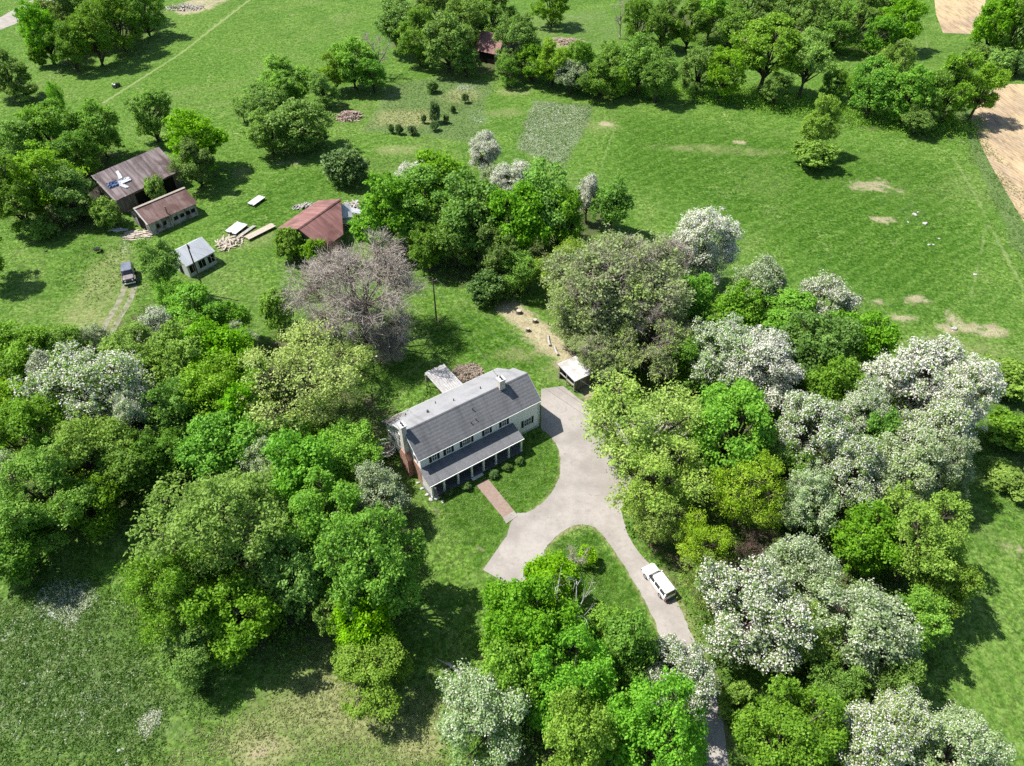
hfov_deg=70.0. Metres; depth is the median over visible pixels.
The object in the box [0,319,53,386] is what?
broadleaf tree
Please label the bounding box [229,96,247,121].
slender tree
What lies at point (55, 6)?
hedgerow tree
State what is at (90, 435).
broadleaf tree
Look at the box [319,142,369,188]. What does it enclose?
evergreen shrub
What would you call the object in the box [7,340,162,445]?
blossom tree
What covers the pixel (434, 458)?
window
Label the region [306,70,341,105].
hedgerow tree
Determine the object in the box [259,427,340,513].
maple tree
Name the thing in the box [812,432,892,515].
blossom tree
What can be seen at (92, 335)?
blossom tree
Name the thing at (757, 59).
locust tree
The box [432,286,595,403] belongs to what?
power line
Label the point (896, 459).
blossom tree
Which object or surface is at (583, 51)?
hedgerow tree
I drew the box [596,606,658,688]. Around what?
maple tree
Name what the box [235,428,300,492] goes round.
blossom tree
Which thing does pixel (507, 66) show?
hedgerow tree
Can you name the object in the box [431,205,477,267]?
dense tree
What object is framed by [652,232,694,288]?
bare tree
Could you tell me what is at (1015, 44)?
hedgerow tree
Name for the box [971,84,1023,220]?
crop field
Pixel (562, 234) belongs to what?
dense tree
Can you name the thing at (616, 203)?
maple tree
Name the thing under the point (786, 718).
maple tree
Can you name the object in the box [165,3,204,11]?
brush pile
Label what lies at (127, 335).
broadleaf tree
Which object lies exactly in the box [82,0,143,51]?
hedgerow tree
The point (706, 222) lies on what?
blossom tree
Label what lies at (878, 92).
hedgerow tree
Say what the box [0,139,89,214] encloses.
hedgerow tree
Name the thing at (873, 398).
blossom tree
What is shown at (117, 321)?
rutted track
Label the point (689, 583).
oak tree
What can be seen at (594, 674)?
maple tree
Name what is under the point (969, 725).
blossom tree
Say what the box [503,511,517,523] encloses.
walkway slab
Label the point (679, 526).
leaf litter brush
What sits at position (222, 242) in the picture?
board heap
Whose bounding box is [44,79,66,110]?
slender tree
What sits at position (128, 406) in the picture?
blossom tree
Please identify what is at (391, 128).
evergreen shrub
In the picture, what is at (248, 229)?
board stack
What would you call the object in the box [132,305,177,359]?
blossom tree
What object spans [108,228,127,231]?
board heap
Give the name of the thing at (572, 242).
oak tree
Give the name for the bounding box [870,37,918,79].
hedgerow tree
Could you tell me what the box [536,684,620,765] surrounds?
broadleaf tree
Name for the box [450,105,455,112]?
evergreen shrub
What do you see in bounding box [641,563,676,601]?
parked car
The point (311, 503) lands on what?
maple tree
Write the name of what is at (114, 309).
rutted track
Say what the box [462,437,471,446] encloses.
window
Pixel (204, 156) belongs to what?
hedgerow tree
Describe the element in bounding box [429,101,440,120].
evergreen shrub
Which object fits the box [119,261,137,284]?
parked truck
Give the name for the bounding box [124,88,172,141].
hedgerow tree
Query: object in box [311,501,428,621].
maple tree
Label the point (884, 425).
maple tree
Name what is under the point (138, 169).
barn
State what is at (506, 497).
lawn grass
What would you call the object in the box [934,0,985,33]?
crop field
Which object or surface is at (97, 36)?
hedgerow tree
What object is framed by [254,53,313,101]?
hedgerow tree
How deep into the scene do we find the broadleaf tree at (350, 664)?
70.88 m
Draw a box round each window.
[431,452,437,462]
[446,447,451,455]
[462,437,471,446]
[484,428,489,435]
[501,418,506,427]
[523,417,531,427]
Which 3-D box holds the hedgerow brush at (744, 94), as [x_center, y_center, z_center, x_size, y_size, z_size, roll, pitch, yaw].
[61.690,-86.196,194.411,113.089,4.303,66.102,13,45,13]
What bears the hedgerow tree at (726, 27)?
on the ground at (846, 216)
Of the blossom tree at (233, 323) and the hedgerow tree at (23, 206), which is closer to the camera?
the blossom tree at (233, 323)
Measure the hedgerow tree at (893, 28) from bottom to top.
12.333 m
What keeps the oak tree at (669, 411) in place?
on the ground at (846, 216)
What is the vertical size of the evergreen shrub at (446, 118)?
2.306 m
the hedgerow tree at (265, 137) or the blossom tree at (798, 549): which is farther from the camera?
the hedgerow tree at (265, 137)
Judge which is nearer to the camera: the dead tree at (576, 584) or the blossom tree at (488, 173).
the dead tree at (576, 584)
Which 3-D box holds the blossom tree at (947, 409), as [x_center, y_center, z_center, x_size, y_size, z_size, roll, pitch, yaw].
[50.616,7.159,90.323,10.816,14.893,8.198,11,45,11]
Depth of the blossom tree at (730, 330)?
99.87 m
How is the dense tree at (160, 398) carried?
on the ground at (846, 216)
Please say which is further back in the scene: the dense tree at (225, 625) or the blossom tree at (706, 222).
the blossom tree at (706, 222)
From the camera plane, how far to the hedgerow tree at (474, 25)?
206.44 m
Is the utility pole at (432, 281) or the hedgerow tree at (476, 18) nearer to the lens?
the utility pole at (432, 281)
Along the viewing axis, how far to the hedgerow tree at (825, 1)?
217.32 m
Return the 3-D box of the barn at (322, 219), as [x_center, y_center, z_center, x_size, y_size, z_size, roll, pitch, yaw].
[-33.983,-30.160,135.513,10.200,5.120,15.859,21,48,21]
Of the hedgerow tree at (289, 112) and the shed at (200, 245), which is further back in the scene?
the hedgerow tree at (289, 112)
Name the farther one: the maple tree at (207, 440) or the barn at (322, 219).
the barn at (322, 219)
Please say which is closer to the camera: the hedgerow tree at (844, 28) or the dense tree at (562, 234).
the dense tree at (562, 234)
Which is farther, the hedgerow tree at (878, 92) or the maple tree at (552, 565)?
the hedgerow tree at (878, 92)
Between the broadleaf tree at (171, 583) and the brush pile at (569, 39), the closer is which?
the broadleaf tree at (171, 583)
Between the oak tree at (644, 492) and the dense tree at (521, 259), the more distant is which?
the dense tree at (521, 259)
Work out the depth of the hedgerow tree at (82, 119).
151.71 m
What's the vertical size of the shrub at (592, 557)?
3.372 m
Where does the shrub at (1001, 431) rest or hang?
on the ground at (846, 216)
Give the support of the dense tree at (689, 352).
on the ground at (846, 216)
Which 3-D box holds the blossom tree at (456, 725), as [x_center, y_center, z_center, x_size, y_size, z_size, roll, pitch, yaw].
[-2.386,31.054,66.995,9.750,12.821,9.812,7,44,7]
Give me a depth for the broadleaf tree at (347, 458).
89.74 m
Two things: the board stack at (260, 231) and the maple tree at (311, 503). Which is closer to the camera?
the maple tree at (311, 503)
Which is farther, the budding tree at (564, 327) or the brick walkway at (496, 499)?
the budding tree at (564, 327)
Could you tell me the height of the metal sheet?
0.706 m
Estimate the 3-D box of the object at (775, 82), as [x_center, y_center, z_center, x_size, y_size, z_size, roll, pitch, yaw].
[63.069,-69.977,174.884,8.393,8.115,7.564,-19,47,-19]
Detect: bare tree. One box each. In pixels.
[272,226,432,348]
[361,30,391,62]
[566,545,591,569]
[610,0,631,38]
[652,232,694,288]
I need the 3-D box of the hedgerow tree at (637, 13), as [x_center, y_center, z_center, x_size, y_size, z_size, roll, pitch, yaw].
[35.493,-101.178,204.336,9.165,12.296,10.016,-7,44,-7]
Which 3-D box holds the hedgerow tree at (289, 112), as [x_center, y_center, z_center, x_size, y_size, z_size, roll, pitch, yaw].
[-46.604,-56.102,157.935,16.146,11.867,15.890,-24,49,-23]
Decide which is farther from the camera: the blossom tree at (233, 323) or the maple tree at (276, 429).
the blossom tree at (233, 323)
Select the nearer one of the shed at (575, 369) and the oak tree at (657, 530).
the oak tree at (657, 530)
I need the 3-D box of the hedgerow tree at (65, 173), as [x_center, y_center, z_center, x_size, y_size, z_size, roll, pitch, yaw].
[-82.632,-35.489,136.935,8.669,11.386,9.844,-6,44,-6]
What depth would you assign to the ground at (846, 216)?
128.00 m
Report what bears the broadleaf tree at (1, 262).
on the ground at (846, 216)
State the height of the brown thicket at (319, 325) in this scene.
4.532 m
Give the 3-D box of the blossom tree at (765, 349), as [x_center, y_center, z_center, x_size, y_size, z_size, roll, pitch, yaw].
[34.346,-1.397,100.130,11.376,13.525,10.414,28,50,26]
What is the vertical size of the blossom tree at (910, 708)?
10.799 m
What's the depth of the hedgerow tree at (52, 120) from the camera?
146.84 m
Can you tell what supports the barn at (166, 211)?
on the ground at (846, 216)
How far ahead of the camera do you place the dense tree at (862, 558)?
79.33 m
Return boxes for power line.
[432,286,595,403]
[436,279,601,393]
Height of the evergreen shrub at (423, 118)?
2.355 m
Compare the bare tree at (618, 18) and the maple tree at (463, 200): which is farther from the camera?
the bare tree at (618, 18)
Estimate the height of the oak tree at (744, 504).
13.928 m
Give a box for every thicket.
[304,310,336,342]
[318,238,344,260]
[367,325,410,362]
[726,561,754,595]
[731,525,783,570]
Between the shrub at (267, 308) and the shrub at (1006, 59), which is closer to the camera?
the shrub at (267, 308)
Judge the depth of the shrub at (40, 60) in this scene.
192.40 m
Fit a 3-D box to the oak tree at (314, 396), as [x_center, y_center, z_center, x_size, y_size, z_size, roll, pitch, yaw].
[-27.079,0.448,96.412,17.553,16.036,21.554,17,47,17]
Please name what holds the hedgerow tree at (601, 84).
on the ground at (846, 216)
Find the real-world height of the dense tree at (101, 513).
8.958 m
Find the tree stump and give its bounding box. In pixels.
[515,309,521,314]
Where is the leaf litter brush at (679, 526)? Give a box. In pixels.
[625,472,739,574]
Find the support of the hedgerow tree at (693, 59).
on the ground at (846, 216)
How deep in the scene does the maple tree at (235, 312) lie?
109.69 m
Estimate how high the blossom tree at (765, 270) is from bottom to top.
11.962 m
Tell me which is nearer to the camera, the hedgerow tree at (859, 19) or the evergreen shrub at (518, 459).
the evergreen shrub at (518, 459)
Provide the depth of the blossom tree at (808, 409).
87.36 m
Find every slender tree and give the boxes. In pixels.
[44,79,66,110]
[151,276,192,310]
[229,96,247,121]
[843,73,858,104]
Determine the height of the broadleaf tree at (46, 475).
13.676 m
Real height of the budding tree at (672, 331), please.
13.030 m
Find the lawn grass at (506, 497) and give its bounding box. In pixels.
[407,424,772,745]
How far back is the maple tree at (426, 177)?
124.81 m
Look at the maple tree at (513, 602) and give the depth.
68.62 m
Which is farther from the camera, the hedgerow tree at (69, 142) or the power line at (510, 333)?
the hedgerow tree at (69, 142)
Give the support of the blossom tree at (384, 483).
on the ground at (846, 216)
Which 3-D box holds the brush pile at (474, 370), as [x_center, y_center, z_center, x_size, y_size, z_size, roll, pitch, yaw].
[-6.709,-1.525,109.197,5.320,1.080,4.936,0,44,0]
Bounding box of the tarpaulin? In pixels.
[106,180,118,187]
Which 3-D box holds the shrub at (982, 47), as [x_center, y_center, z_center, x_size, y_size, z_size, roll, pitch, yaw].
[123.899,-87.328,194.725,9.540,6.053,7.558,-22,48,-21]
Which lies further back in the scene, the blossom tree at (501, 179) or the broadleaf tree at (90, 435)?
the blossom tree at (501, 179)
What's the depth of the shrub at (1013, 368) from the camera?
102.90 m
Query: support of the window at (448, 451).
in the farmhouse
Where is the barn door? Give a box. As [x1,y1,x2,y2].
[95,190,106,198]
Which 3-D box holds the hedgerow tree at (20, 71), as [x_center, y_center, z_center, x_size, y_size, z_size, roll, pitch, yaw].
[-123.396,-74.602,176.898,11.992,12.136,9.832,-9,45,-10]
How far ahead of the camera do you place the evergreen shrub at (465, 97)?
177.78 m
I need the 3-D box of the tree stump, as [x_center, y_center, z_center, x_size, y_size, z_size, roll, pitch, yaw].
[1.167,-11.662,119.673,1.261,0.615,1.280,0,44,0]
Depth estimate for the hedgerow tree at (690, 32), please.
197.78 m
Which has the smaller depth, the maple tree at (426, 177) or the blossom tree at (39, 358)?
the blossom tree at (39, 358)
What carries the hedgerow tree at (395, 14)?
on the ground at (846, 216)
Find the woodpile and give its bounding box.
[335,110,362,122]
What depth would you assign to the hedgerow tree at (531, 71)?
182.00 m
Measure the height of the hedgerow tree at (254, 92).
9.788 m
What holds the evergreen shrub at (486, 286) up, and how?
on the ground at (846, 216)
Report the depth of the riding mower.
185.31 m
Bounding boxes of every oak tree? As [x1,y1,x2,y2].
[230,316,378,434]
[534,235,587,291]
[573,366,711,485]
[604,425,719,515]
[626,482,693,545]
[672,505,736,569]
[675,549,734,612]
[709,449,796,532]
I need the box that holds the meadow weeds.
[0,78,1023,765]
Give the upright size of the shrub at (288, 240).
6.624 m
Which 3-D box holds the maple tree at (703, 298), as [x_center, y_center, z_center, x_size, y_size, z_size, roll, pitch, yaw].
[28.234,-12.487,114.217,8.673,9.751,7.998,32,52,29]
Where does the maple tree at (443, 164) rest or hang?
on the ground at (846, 216)
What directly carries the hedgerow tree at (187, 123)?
on the ground at (846, 216)
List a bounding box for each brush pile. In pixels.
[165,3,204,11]
[200,603,245,634]
[451,362,484,383]
[553,37,585,44]
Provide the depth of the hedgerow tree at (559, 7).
212.62 m
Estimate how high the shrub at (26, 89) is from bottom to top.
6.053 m
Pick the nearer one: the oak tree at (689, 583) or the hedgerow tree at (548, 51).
the oak tree at (689, 583)
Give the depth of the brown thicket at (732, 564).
81.86 m
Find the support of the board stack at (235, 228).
on the ground at (846, 216)
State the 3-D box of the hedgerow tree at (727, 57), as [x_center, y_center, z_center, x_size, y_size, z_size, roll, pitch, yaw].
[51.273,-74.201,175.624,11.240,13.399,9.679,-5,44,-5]
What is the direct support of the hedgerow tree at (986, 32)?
on the ground at (846, 216)
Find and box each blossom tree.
[0,448,31,502]
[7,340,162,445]
[24,345,87,402]
[77,322,110,360]
[107,383,173,439]
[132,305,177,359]
[227,319,259,348]
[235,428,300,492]
[352,459,411,520]
[393,160,443,177]
[434,658,538,765]
[467,128,501,170]
[479,163,504,186]
[490,159,530,191]
[553,58,589,93]
[573,173,599,222]
[635,633,720,720]
[672,204,744,284]
[688,311,761,392]
[693,554,822,675]
[721,324,806,411]
[724,252,788,311]
[758,531,844,606]
[772,389,858,489]
[775,459,842,535]
[796,269,864,318]
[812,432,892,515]
[812,576,925,689]
[814,376,894,444]
[831,697,915,765]
[859,330,971,421]
[863,683,942,755]
[865,426,945,520]
[890,398,975,475]
[907,352,1007,438]
[909,699,1016,765]
[918,434,982,505]
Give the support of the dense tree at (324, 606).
on the ground at (846, 216)
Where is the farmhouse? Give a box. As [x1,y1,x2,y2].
[381,368,541,498]
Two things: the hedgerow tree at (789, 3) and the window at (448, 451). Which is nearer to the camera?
the window at (448, 451)
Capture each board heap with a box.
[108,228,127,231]
[120,229,160,240]
[214,233,243,250]
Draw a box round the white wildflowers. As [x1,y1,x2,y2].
[0,80,590,765]
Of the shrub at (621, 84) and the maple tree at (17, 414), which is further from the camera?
the shrub at (621, 84)
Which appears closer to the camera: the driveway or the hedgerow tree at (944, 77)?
the driveway
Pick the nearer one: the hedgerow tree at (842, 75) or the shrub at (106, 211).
the shrub at (106, 211)
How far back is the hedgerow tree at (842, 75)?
176.15 m
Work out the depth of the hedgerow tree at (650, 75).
172.42 m
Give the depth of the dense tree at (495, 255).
119.94 m
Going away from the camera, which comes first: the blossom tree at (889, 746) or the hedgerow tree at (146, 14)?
the blossom tree at (889, 746)
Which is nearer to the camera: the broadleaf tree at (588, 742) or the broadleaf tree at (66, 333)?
the broadleaf tree at (588, 742)
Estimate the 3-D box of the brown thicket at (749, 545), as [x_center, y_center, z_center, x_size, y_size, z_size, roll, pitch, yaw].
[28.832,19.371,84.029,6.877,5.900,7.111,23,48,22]
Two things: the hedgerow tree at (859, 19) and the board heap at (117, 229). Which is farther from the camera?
the hedgerow tree at (859, 19)
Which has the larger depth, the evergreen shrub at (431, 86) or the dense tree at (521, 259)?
the evergreen shrub at (431, 86)
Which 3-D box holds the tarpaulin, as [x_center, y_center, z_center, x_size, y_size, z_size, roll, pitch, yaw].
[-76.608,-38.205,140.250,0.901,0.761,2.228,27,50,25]
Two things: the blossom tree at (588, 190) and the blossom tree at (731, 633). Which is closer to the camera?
the blossom tree at (731, 633)
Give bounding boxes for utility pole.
[186,244,203,289]
[428,278,437,325]
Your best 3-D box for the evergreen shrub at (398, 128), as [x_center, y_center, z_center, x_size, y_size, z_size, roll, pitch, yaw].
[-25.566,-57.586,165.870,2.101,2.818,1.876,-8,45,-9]
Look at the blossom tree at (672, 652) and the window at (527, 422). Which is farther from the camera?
the window at (527, 422)
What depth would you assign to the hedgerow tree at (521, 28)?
182.95 m
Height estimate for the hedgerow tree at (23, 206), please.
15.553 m
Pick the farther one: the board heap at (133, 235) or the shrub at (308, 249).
the board heap at (133, 235)
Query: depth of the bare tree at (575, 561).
83.82 m
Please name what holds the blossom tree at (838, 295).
on the ground at (846, 216)
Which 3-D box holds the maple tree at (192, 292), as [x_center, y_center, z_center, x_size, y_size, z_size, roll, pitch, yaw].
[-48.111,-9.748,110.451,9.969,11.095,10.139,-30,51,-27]
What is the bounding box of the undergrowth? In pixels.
[0,0,992,765]
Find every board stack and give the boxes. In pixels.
[225,221,247,234]
[239,225,255,235]
[244,223,275,239]
[248,195,264,206]
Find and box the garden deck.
[376,438,395,459]
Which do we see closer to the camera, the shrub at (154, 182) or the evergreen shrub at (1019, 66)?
the shrub at (154, 182)
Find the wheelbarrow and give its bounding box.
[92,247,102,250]
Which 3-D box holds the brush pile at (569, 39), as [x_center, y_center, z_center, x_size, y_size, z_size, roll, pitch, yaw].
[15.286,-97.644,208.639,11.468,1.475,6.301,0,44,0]
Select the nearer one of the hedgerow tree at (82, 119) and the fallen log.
the fallen log
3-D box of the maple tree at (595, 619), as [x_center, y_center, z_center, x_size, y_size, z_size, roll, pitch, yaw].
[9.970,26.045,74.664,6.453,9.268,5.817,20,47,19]
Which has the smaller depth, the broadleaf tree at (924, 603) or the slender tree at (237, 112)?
the broadleaf tree at (924, 603)
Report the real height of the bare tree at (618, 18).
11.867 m
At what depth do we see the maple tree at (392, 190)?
123.43 m
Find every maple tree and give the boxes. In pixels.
[0,391,75,480]
[162,280,224,339]
[172,408,270,480]
[181,316,255,370]
[196,300,251,329]
[206,378,269,446]
[217,347,285,405]
[257,411,311,452]
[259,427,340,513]
[275,465,363,562]
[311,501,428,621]
[326,590,400,651]
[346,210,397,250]
[350,171,429,250]
[384,162,448,239]
[413,147,473,207]
[437,164,505,260]
[476,623,552,711]
[477,178,554,254]
[480,572,590,675]
[515,156,583,250]
[521,548,587,633]
[524,618,620,737]
[581,600,647,656]
[587,174,635,232]
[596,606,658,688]
[598,665,711,765]
[669,271,718,323]
[686,374,778,478]
[705,277,766,344]
[729,673,851,765]
[760,286,824,355]
[802,353,867,415]
[830,308,903,363]
[855,407,902,454]
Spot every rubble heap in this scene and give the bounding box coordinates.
[292,202,314,209]
[343,200,365,213]
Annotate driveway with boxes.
[483,386,728,765]
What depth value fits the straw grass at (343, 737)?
72.51 m
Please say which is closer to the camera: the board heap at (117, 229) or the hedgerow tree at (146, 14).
the board heap at (117, 229)
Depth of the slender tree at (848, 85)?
172.31 m
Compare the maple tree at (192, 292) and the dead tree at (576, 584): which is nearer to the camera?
the dead tree at (576, 584)
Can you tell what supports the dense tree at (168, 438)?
on the ground at (846, 216)
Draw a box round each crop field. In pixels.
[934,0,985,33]
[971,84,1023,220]
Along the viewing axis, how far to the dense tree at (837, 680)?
69.28 m
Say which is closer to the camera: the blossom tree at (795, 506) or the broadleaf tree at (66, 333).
the blossom tree at (795, 506)
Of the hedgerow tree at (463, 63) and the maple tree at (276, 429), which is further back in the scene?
the hedgerow tree at (463, 63)
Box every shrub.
[2,77,38,101]
[20,214,61,239]
[25,44,47,66]
[86,196,122,229]
[143,174,166,199]
[258,286,297,330]
[273,226,305,262]
[297,237,325,263]
[297,418,321,438]
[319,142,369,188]
[388,124,394,132]
[395,124,403,134]
[406,125,417,134]
[421,115,426,122]
[426,81,437,93]
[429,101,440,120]
[429,121,439,130]
[443,114,448,121]
[445,488,453,495]
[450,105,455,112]
[461,93,468,100]
[461,481,471,490]
[465,267,511,307]
[488,469,499,478]
[501,462,512,471]
[513,455,522,465]
[577,543,597,566]
[591,373,641,414]
[610,65,630,97]
[717,679,757,720]
[790,138,844,168]
[960,42,991,63]
[979,354,1023,401]
[984,405,1023,451]
[984,456,1023,502]
[985,47,1019,73]
[1012,55,1023,74]
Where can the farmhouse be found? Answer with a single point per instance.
(475, 428)
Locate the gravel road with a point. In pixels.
(7, 19)
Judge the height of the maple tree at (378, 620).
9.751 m
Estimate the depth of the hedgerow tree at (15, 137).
142.51 m
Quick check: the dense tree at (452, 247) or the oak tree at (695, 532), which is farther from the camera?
the dense tree at (452, 247)
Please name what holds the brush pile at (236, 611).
on the ground at (846, 216)
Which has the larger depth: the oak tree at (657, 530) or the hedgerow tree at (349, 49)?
the hedgerow tree at (349, 49)
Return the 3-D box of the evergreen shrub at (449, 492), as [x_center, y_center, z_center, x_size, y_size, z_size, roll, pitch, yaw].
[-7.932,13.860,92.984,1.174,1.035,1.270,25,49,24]
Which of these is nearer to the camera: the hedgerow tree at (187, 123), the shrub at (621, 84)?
the hedgerow tree at (187, 123)
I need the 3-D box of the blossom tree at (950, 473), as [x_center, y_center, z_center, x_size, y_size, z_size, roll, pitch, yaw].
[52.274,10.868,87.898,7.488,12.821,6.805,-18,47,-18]
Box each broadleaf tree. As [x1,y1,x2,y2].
[0,237,5,271]
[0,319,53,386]
[0,377,50,448]
[0,436,100,556]
[27,323,90,368]
[45,411,141,487]
[94,319,168,384]
[114,538,224,648]
[133,315,222,387]
[150,618,221,689]
[170,349,255,429]
[309,417,385,491]
[330,632,415,722]
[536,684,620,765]
[767,599,845,675]
[865,480,974,595]
[876,582,953,653]
[915,549,987,621]
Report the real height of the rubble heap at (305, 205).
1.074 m
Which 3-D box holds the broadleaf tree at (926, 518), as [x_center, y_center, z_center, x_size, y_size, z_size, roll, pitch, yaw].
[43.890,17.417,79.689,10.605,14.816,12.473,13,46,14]
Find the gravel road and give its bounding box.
[0,0,42,29]
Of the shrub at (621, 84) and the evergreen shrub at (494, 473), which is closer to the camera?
the evergreen shrub at (494, 473)
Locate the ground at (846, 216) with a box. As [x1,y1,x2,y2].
[0,0,1023,765]
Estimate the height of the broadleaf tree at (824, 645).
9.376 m
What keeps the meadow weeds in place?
on the ground at (846, 216)
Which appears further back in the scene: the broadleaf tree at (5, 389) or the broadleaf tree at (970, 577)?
the broadleaf tree at (5, 389)
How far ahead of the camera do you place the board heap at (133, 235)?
136.23 m
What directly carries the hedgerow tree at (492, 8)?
on the ground at (846, 216)
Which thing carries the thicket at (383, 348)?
on the ground at (846, 216)
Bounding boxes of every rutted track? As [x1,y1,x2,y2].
[91,283,127,363]
[108,281,138,337]
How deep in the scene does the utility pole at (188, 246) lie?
119.20 m
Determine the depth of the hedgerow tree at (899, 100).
163.19 m
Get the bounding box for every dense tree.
[0,499,59,586]
[47,469,124,543]
[81,425,173,503]
[128,426,193,484]
[137,374,207,443]
[176,559,291,670]
[246,530,333,620]
[309,581,366,637]
[404,220,446,271]
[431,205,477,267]
[476,221,520,275]
[499,249,541,293]
[535,186,585,255]
[653,330,728,389]
[763,442,820,504]
[776,308,866,394]
[801,653,871,723]
[828,497,906,577]
[851,646,927,708]
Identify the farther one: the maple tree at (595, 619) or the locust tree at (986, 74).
the locust tree at (986, 74)
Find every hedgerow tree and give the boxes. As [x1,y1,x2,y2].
[0,46,33,97]
[0,118,50,186]
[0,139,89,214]
[0,152,48,232]
[12,0,63,64]
[12,96,84,156]
[31,0,91,45]
[34,160,95,223]
[42,20,84,71]
[45,128,107,178]
[65,0,120,66]
[67,98,124,158]
[69,0,121,30]
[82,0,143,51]
[118,0,167,35]
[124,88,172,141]
[160,107,231,172]
[167,135,217,187]
[230,82,288,124]
[239,107,294,153]
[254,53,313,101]
[260,97,337,152]
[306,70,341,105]
[316,50,352,88]
[328,35,380,89]
[357,57,387,92]
[372,0,417,51]
[392,3,432,65]
[409,0,464,36]
[420,10,474,72]
[440,0,489,48]
[450,47,482,77]
[463,9,487,33]
[467,0,518,32]
[492,9,543,73]
[494,56,519,85]
[516,41,549,83]
[529,0,571,26]
[535,36,570,86]
[557,39,597,88]
[575,57,621,98]
[590,39,632,79]
[617,31,661,92]
[621,0,654,37]
[638,46,680,102]
[642,0,686,48]
[667,0,711,49]
[673,45,721,95]
[693,0,730,41]
[705,44,748,100]
[712,0,752,49]
[729,0,777,27]
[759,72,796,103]
[765,0,811,34]
[786,0,842,36]
[799,0,844,20]
[799,93,843,141]
[815,0,862,51]
[817,63,850,97]
[840,0,884,36]
[848,53,900,117]
[858,15,906,55]
[865,0,897,14]
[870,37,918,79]
[877,0,929,45]
[887,64,941,123]
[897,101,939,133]
[910,69,953,121]
[923,47,985,123]
[969,0,1023,48]
[990,0,1023,55]
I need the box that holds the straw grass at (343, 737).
[141,87,763,765]
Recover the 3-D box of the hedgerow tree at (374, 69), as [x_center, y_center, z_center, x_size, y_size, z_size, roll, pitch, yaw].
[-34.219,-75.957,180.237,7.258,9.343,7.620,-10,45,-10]
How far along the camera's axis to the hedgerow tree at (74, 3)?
196.53 m
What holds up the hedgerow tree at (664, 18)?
on the ground at (846, 216)
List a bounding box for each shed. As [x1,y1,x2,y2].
[170,237,216,277]
[476,31,511,63]
[557,356,593,391]
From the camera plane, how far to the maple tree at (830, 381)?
95.15 m
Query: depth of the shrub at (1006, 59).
187.30 m
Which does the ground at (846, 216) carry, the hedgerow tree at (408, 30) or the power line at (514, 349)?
the hedgerow tree at (408, 30)
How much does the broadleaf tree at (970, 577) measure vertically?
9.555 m
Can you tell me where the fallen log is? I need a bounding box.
[438,659,462,675]
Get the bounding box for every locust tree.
[123,463,315,612]
[130,237,182,287]
[728,10,805,94]
[788,26,842,97]
[956,60,1013,119]
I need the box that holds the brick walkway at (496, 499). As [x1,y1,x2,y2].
[476,479,513,516]
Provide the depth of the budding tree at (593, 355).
104.39 m
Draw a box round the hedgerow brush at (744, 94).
[522,30,983,141]
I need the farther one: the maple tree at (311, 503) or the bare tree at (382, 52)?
the bare tree at (382, 52)
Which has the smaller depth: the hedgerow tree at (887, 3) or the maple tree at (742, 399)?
the maple tree at (742, 399)
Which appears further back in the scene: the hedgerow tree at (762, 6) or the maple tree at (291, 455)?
the hedgerow tree at (762, 6)
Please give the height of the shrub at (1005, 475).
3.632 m
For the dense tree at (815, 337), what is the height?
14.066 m
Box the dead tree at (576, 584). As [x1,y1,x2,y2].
[554,567,595,647]
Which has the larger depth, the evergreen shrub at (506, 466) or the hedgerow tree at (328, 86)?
the hedgerow tree at (328, 86)
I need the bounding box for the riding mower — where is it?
[112,82,120,87]
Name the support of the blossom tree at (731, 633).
on the ground at (846, 216)
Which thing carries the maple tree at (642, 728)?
on the ground at (846, 216)
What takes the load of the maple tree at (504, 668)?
on the ground at (846, 216)
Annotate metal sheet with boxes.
[118,177,130,184]
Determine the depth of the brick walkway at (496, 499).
92.72 m
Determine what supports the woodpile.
on the ground at (846, 216)
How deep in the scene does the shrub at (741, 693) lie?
71.97 m
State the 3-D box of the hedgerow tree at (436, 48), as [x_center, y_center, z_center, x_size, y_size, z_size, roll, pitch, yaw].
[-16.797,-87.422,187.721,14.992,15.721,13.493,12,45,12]
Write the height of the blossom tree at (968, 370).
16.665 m
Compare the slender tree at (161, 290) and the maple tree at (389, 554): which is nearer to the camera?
the maple tree at (389, 554)
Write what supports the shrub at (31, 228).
on the ground at (846, 216)
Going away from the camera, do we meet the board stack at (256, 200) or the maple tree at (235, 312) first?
the maple tree at (235, 312)
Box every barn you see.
[88,147,182,213]
[129,187,198,233]
[277,198,360,258]
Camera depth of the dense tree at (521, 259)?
118.88 m
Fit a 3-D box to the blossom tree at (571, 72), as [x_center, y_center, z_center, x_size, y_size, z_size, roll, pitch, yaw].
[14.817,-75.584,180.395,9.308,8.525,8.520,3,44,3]
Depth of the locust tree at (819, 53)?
171.00 m
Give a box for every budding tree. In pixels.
[537,222,696,344]
[545,260,629,344]
[567,325,628,380]
[605,299,693,384]
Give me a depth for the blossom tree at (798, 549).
75.27 m
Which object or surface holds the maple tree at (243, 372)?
on the ground at (846, 216)
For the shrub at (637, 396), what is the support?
on the ground at (846, 216)
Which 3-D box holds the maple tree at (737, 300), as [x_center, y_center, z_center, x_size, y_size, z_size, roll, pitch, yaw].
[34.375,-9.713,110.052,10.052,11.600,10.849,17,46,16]
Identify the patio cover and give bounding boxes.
[425,364,461,392]
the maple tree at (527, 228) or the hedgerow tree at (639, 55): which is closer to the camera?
the maple tree at (527, 228)
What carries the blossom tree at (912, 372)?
on the ground at (846, 216)

